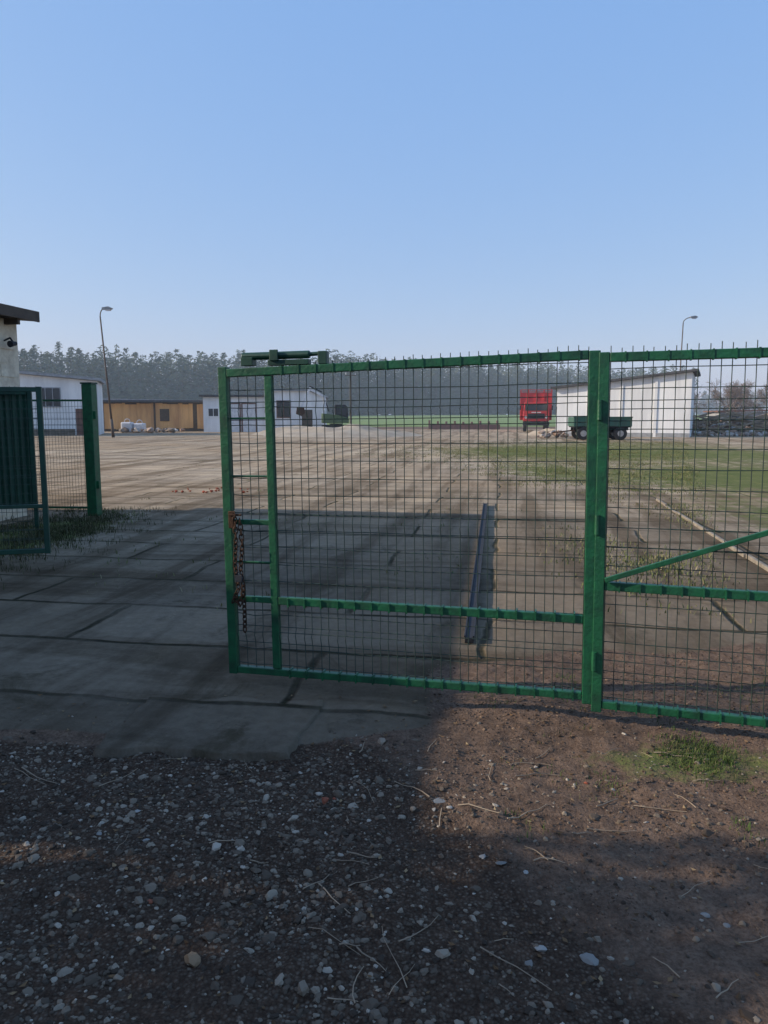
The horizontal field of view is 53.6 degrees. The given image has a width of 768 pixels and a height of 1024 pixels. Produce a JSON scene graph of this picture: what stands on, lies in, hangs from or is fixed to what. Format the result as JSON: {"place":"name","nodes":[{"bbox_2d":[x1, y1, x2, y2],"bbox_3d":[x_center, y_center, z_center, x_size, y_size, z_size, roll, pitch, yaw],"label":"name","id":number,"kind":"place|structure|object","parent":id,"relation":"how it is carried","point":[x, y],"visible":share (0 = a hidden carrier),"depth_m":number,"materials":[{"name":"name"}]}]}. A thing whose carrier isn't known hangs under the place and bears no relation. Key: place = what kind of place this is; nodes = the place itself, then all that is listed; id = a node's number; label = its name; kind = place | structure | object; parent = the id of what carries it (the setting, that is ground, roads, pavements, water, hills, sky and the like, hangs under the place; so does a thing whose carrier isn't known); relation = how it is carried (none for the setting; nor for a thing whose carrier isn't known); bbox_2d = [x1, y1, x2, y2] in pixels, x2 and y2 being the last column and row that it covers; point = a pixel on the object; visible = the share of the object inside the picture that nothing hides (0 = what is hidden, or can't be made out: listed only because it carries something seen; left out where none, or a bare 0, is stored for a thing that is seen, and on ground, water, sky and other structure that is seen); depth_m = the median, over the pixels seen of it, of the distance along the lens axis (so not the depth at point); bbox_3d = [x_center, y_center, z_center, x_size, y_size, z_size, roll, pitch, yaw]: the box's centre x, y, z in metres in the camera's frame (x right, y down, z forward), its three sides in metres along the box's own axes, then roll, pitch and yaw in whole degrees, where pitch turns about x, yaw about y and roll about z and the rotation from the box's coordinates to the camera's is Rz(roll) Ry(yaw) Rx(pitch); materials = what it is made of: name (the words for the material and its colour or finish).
{"place":"outdoors","nodes":[
{"label":"outdoors","id":0,"kind":"place"},
{"bbox_2d":[0,318,27,520],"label":"walls","id":1,"kind":"structure","parent":0,"point":[10,331],"depth_m":11.75,"materials":[{"name":"beige paint"}]},
{"bbox_2d":[4,337,17,346],"bbox_3d":[-5.663,-2.568,11.503,0.195,0.162,0.151,1,7,9],"label":"wall lamp","id":2,"kind":"object","parent":1,"relation":"attached to","point":[11,343],"visible":1,"depth_m":11.45,"materials":[{"name":"metal"}]},
{"bbox_2d":[0,335,23,515],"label":"blockwork","id":3,"kind":"object","parent":1,"relation":"attached to","point":[7,370],"visible":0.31,"depth_m":11.57,"materials":[{"name":"beige paint"}]},
{"bbox_2d":[3,318,19,324],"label":"rafter ends","id":4,"kind":"object","parent":3,"relation":"on","point":[11,321],"visible":1,"depth_m":11.51,"materials":[{"name":"wood"}]},
{"bbox_2d":[0,315,28,320],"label":"roof","id":5,"kind":"structure","parent":1,"relation":"on","point":[2,316],"depth_m":11.60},
{"bbox_2d":[0,303,39,321],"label":"fascia","id":6,"kind":"structure","parent":5,"relation":"attached to","point":[18,312],"depth_m":11.47,"materials":[{"name":"grey metal"}]},
{"bbox_2d":[0,504,178,589],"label":"verge grass","id":7,"kind":"structure","parent":0,"point":[90,530],"depth_m":10.46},
{"bbox_2d":[172,487,247,492],"bbox_3d":[-3.618,-0.475,16.145,1.602,0.072,1.112,0,7,0],"label":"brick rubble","id":8,"kind":"object","parent":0,"point":[203,491],"visible":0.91,"depth_m":15.81,"materials":[{"name":"red brick"}]},
{"bbox_2d":[0,415,767,1023],"bbox_3d":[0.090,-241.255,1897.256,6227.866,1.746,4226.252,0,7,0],"label":"ground","id":9,"kind":"structure","parent":0,"point":[122,645],"depth_m":3.89,"materials":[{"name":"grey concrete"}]},
{"bbox_2d":[0,392,39,527],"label":"corrugated metal fence","id":10,"kind":"object","parent":9,"relation":"on","point":[18,421],"visible":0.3,"depth_m":10.56,"materials":[{"name":"green metal"}]},
{"bbox_2d":[0,386,50,554],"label":"wire gate","id":11,"kind":"structure","parent":9,"relation":"on","point":[43,474],"depth_m":8.18,"materials":[{"name":"green metal"}]},
{"bbox_2d":[32,399,86,508],"bbox_3d":[-5.373,-0.898,12.178,1.254,1.900,0.060,1,7,4],"label":"wire fence","id":12,"kind":"object","parent":9,"relation":"on","point":[73,499],"visible":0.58,"depth_m":12.14,"materials":[{"name":"green metal"}]},
{"bbox_2d":[19,371,105,434],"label":"white workshop","id":13,"kind":"structure","parent":9,"relation":"on","point":[56,386],"depth_m":60.33,"materials":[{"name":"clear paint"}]},
{"bbox_2d":[42,388,59,405],"bbox_3d":[-26.466,-9.075,60.072,1.600,1.400,0.112,-2,8,-17],"label":"window glass","id":14,"kind":"structure","parent":13,"relation":"in","point":[56,391],"depth_m":60.06,"materials":[{"name":"grey glass"}]},
{"bbox_2d":[42,387,60,406],"bbox_3d":[-26.448,-9.067,60.012,1.740,1.540,0.080,-2,8,-17],"label":"window frame","id":15,"kind":"structure","parent":13,"relation":"in","point":[42,387],"depth_m":60.05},
{"bbox_2d":[76,409,83,434],"bbox_3d":[-24.209,-7.223,60.968,0.900,2.100,0.080,-2,8,-17],"label":"door","id":16,"kind":"structure","parent":13,"relation":"in","point":[78,415],"depth_m":60.88,"materials":[{"name":"brown metal"}]},
{"bbox_2d":[80,382,101,515],"bbox_3d":[-4.625,-0.939,12.076,0.220,2.208,0.190,1,7,9],"label":"fence post","id":17,"kind":"object","parent":9,"relation":"on","point":[91,444],"visible":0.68,"depth_m":12.01,"materials":[{"name":"green metal"}]},
{"bbox_2d":[100,306,114,436],"bbox_3d":[-19.633,-9.926,54.179,0.934,9.194,0.300,0,7,0],"label":"street lamp","id":18,"kind":"object","parent":9,"relation":"on","point":[107,308],"visible":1,"depth_m":54.15,"materials":[{"name":"grey metal"}]},
{"bbox_2d":[121,419,145,431],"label":"bulk bag","id":19,"kind":"object","parent":9,"relation":"on","point":[130,425],"visible":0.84,"depth_m":70.15,"materials":[{"name":"white fabric"}]},
{"bbox_2d":[119,427,184,432],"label":"scrap pile","id":20,"kind":"object","parent":9,"relation":"on","point":[138,430],"visible":0.94,"depth_m":68.81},
{"bbox_2d":[103,398,203,430],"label":"timber shed","id":21,"kind":"structure","parent":9,"relation":"on","point":[186,415],"depth_m":75.05,"materials":[{"name":"brown wood"}]},
{"bbox_2d":[184,951,200,967],"bbox_3d":[-0.570,1.338,2.273,0.044,0.038,0.062,-7,10,-42],"label":"sandstone rock","id":22,"kind":"object","parent":9,"relation":"on","point":[192,958],"visible":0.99,"depth_m":2.26,"materials":[{"name":"grey stone"}]},
{"bbox_2d":[93,693,323,761],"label":"concrete slab","id":23,"kind":"structure","parent":9,"relation":"on","point":[246,729],"depth_m":3.88,"materials":[{"name":"grey concrete"}]},
{"bbox_2d":[199,389,327,431],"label":"white garage block","id":24,"kind":"structure","parent":9,"relation":"on","point":[211,419],"depth_m":71.97,"materials":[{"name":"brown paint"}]},
{"bbox_2d":[208,409,217,415],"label":"window glass","id":25,"kind":"structure","parent":24,"relation":"in","point":[210,410],"depth_m":71.94,"materials":[{"name":"black glass"}]},
{"bbox_2d":[208,408,218,416],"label":"window frame","id":26,"kind":"structure","parent":24,"relation":"in","point":[208,408],"depth_m":71.92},
{"bbox_2d":[231,404,255,431],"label":"doors","id":27,"kind":"structure","parent":24,"relation":"in","point":[251,412],"depth_m":72.19,"materials":[{"name":"white plastic"}]},
{"bbox_2d":[277,402,289,416],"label":"window glass","id":28,"kind":"structure","parent":24,"relation":"in","point":[286,404],"depth_m":71.77,"materials":[{"name":"black glass"}]},
{"bbox_2d":[276,400,290,417],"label":"window frame","id":29,"kind":"structure","parent":24,"relation":"in","point":[276,400],"depth_m":71.73,"materials":[{"name":"brown metal"}]},
{"bbox_2d":[302,410,312,426],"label":"wing door","id":30,"kind":"structure","parent":24,"relation":"in","point":[309,412],"depth_m":72.00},
{"bbox_2d":[251,426,308,434],"bbox_3d":[-7.200,-6.857,63.644,8.000,0.755,8.000,0,7,0],"label":"sand heap","id":31,"kind":"object","parent":9,"relation":"on","point":[280,429],"visible":0.29,"depth_m":62.33,"materials":[{"name":"beige sand"}]},
{"bbox_2d":[296,386,348,427],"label":"excavator","id":32,"kind":"object","parent":9,"relation":"on","point":[337,418],"visible":0.71,"depth_m":66.53,"materials":[{"name":"metal"}]},
{"bbox_2d":[263,424,423,436],"bbox_3d":[-3.200,-6.449,59.663,13.000,0.955,10.000,0,7,0],"label":"sand heap","id":33,"kind":"object","parent":9,"relation":"on","point":[363,431],"visible":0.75,"depth_m":57.08,"materials":[{"name":"beige sand"}]},
{"bbox_2d":[345,373,355,423],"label":"utility pole","id":34,"kind":"object","parent":9,"relation":"on","point":[351,397],"visible":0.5,"depth_m":88.98,"materials":[{"name":"grey"}]},
{"bbox_2d":[18,341,702,415],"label":"pine trees","id":35,"kind":"object","parent":9,"relation":"on","point":[142,378],"visible":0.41,"depth_m":205.68,"materials":[{"name":"green plant"}]},
{"bbox_2d":[148,781,588,903],"bbox_3d":[-0.023,1.226,3.119,1.901,0.032,0.391,-4,8,-27],"label":"broken brick","id":36,"kind":"object","parent":9,"relation":"on","point":[325,800],"visible":1,"depth_m":3.19,"materials":[{"name":"red brick"}]},
{"bbox_2d":[0,438,751,622],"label":"weeds","id":37,"kind":"object","parent":9,"relation":"on","point":[686,473],"visible":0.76,"depth_m":17.32,"materials":[{"name":"plant"}]},
{"bbox_2d":[0,694,767,1023],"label":"fallen leaves","id":38,"kind":"object","parent":9,"relation":"on","point":[600,978],"visible":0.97,"depth_m":2.72,"materials":[{"name":"brown plant"}]},
{"bbox_2d":[2,740,767,1002],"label":"twigs","id":39,"kind":"object","parent":9,"relation":"on","point":[716,997],"visible":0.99,"depth_m":2.73,"materials":[{"name":"brown wood"}]},
{"bbox_2d":[218,345,602,703],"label":"wire gate","id":40,"kind":"structure","parent":9,"relation":"on","point":[303,365],"depth_m":4.18,"materials":[{"name":"green metal"}]},
{"bbox_2d":[96,798,729,966],"bbox_3d":[0.068,1.263,2.848,2.244,0.050,0.807,3,8,23],"label":"rubble","id":41,"kind":"object","parent":9,"relation":"on","point":[589,959],"visible":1,"depth_m":2.32,"materials":[{"name":"grey stone"}]},
{"bbox_2d":[428,420,498,428],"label":"piers","id":42,"kind":"structure","parent":9,"relation":"on","point":[462,425],"depth_m":85.23,"materials":[{"name":"red brick"}]},
{"bbox_2d":[430,424,499,428],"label":"wall","id":43,"kind":"structure","parent":9,"relation":"on","point":[483,426],"depth_m":85.32,"materials":[{"name":"red brick"}]},
{"bbox_2d":[464,503,486,642],"bbox_3d":[1.201,0.379,9.430,0.072,0.054,8.300,1,7,8],"label":"steel channel","id":44,"kind":"object","parent":9,"relation":"on","point":[472,603],"visible":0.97,"depth_m":7.16,"materials":[{"name":"grey metal"}]},
{"bbox_2d":[520,389,552,430],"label":"red truck","id":45,"kind":"object","parent":9,"relation":"on","point":[541,409],"visible":0.82,"depth_m":73.60,"materials":[{"name":"paint"}]},
{"bbox_2d":[526,428,555,435],"bbox_3d":[13.600,-6.515,61.671,4.400,0.577,5.000,0,7,0],"label":"earth heap","id":46,"kind":"object","parent":9,"relation":"on","point":[534,431],"visible":0.28,"depth_m":60.83,"materials":[{"name":"beige soil"}]},
{"bbox_2d":[537,430,568,437],"bbox_3d":[11.668,-5.467,53.261,2.016,0.614,3.367,0,7,0],"label":"firewood pile","id":47,"kind":"object","parent":9,"relation":"on","point":[549,434],"visible":0.9,"depth_m":52.45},
{"bbox_2d":[552,417,632,439],"bbox_3d":[13.508,-5.498,49.815,4.942,1.500,2.094,0,7,3],"label":"farm trailer","id":48,"kind":"object","parent":9,"relation":"on","point":[580,433],"visible":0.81,"depth_m":48.84,"materials":[{"name":"green paint"}]},
{"bbox_2d":[551,369,700,436],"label":"white shed","id":49,"kind":"structure","parent":9,"relation":"on","point":[658,394],"depth_m":55.70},
{"bbox_2d":[591,340,767,728],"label":"wire gate","id":50,"kind":"structure","parent":9,"relation":"on","point":[603,583],"depth_m":3.79,"materials":[{"name":"green metal"}]},
{"bbox_2d":[680,316,697,370],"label":"street lamp","id":51,"kind":"object","parent":9,"relation":"on","point":[693,317],"visible":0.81,"depth_m":73.33,"materials":[{"name":"grey metal"}]},
{"bbox_2d":[694,391,707,410],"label":"bare tree","id":52,"kind":"object","parent":9,"relation":"on","point":[704,405],"visible":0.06,"depth_m":93.06,"materials":[{"name":"plant"}]},
{"bbox_2d":[656,498,767,571],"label":"kerb","id":53,"kind":"structure","parent":9,"relation":"on","point":[751,558],"depth_m":9.66,"materials":[{"name":"concrete"}]},
{"bbox_2d":[705,378,749,410],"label":"bare tree","id":54,"kind":"object","parent":9,"relation":"on","point":[716,391],"visible":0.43,"depth_m":97.56,"materials":[{"name":"plant"}]},
{"bbox_2d":[691,418,767,435],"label":"rubble heap","id":55,"kind":"object","parent":9,"relation":"on","point":[732,433],"visible":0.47,"depth_m":59.62,"materials":[{"name":"grey stone"}]},
{"bbox_2d":[692,409,767,433],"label":"timber pile","id":56,"kind":"object","parent":9,"relation":"on","point":[760,424],"visible":0.55,"depth_m":60.90,"materials":[{"name":"wood"}]},
{"bbox_2d":[694,390,767,414],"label":"woodland","id":57,"kind":"object","parent":9,"relation":"on","point":[700,412],"visible":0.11,"depth_m":438.04,"materials":[{"name":"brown plant"}]},
{"bbox_2d":[710,379,756,409],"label":"bare tree","id":58,"kind":"object","parent":9,"relation":"on","point":[721,400],"visible":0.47,"depth_m":96.99,"materials":[{"name":"plant"}]},
{"bbox_2d":[703,410,767,428],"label":"ruined outbuilding","id":59,"kind":"structure","parent":9,"relation":"on","point":[746,412],"depth_m":79.09,"materials":[{"name":"grey metal"}]},
{"bbox_2d":[722,379,753,409],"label":"bare tree","id":60,"kind":"object","parent":9,"relation":"on","point":[733,395],"visible":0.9,"depth_m":90.39,"materials":[{"name":"brown plant"}]},
{"bbox_2d":[727,383,764,411],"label":"bare tree","id":61,"kind":"object","parent":9,"relation":"on","point":[758,404],"visible":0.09,"depth_m":99.47,"materials":[{"name":"plant"}]},
{"bbox_2d":[750,384,767,409],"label":"bare tree","id":62,"kind":"object","parent":9,"relation":"on","point":[761,394],"visible":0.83,"depth_m":94.86,"materials":[{"name":"brown plant"}]},
{"bbox_2d":[0,716,767,1023],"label":"gravel","id":63,"kind":"structure","parent":0,"point":[371,1005],"depth_m":2.63,"materials":[{"name":"grey gravel"}]},
{"bbox_2d":[0,0,767,414],"label":"sky","id":64,"kind":"structure","parent":0,"point":[389,179],"materials":[{"name":"blue"}]},
{"bbox_2d":[467,672,767,846],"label":"grass","id":65,"kind":"structure","parent":0,"point":[725,760],"depth_m":3.61,"materials":[{"name":"green plant"}]}
]}

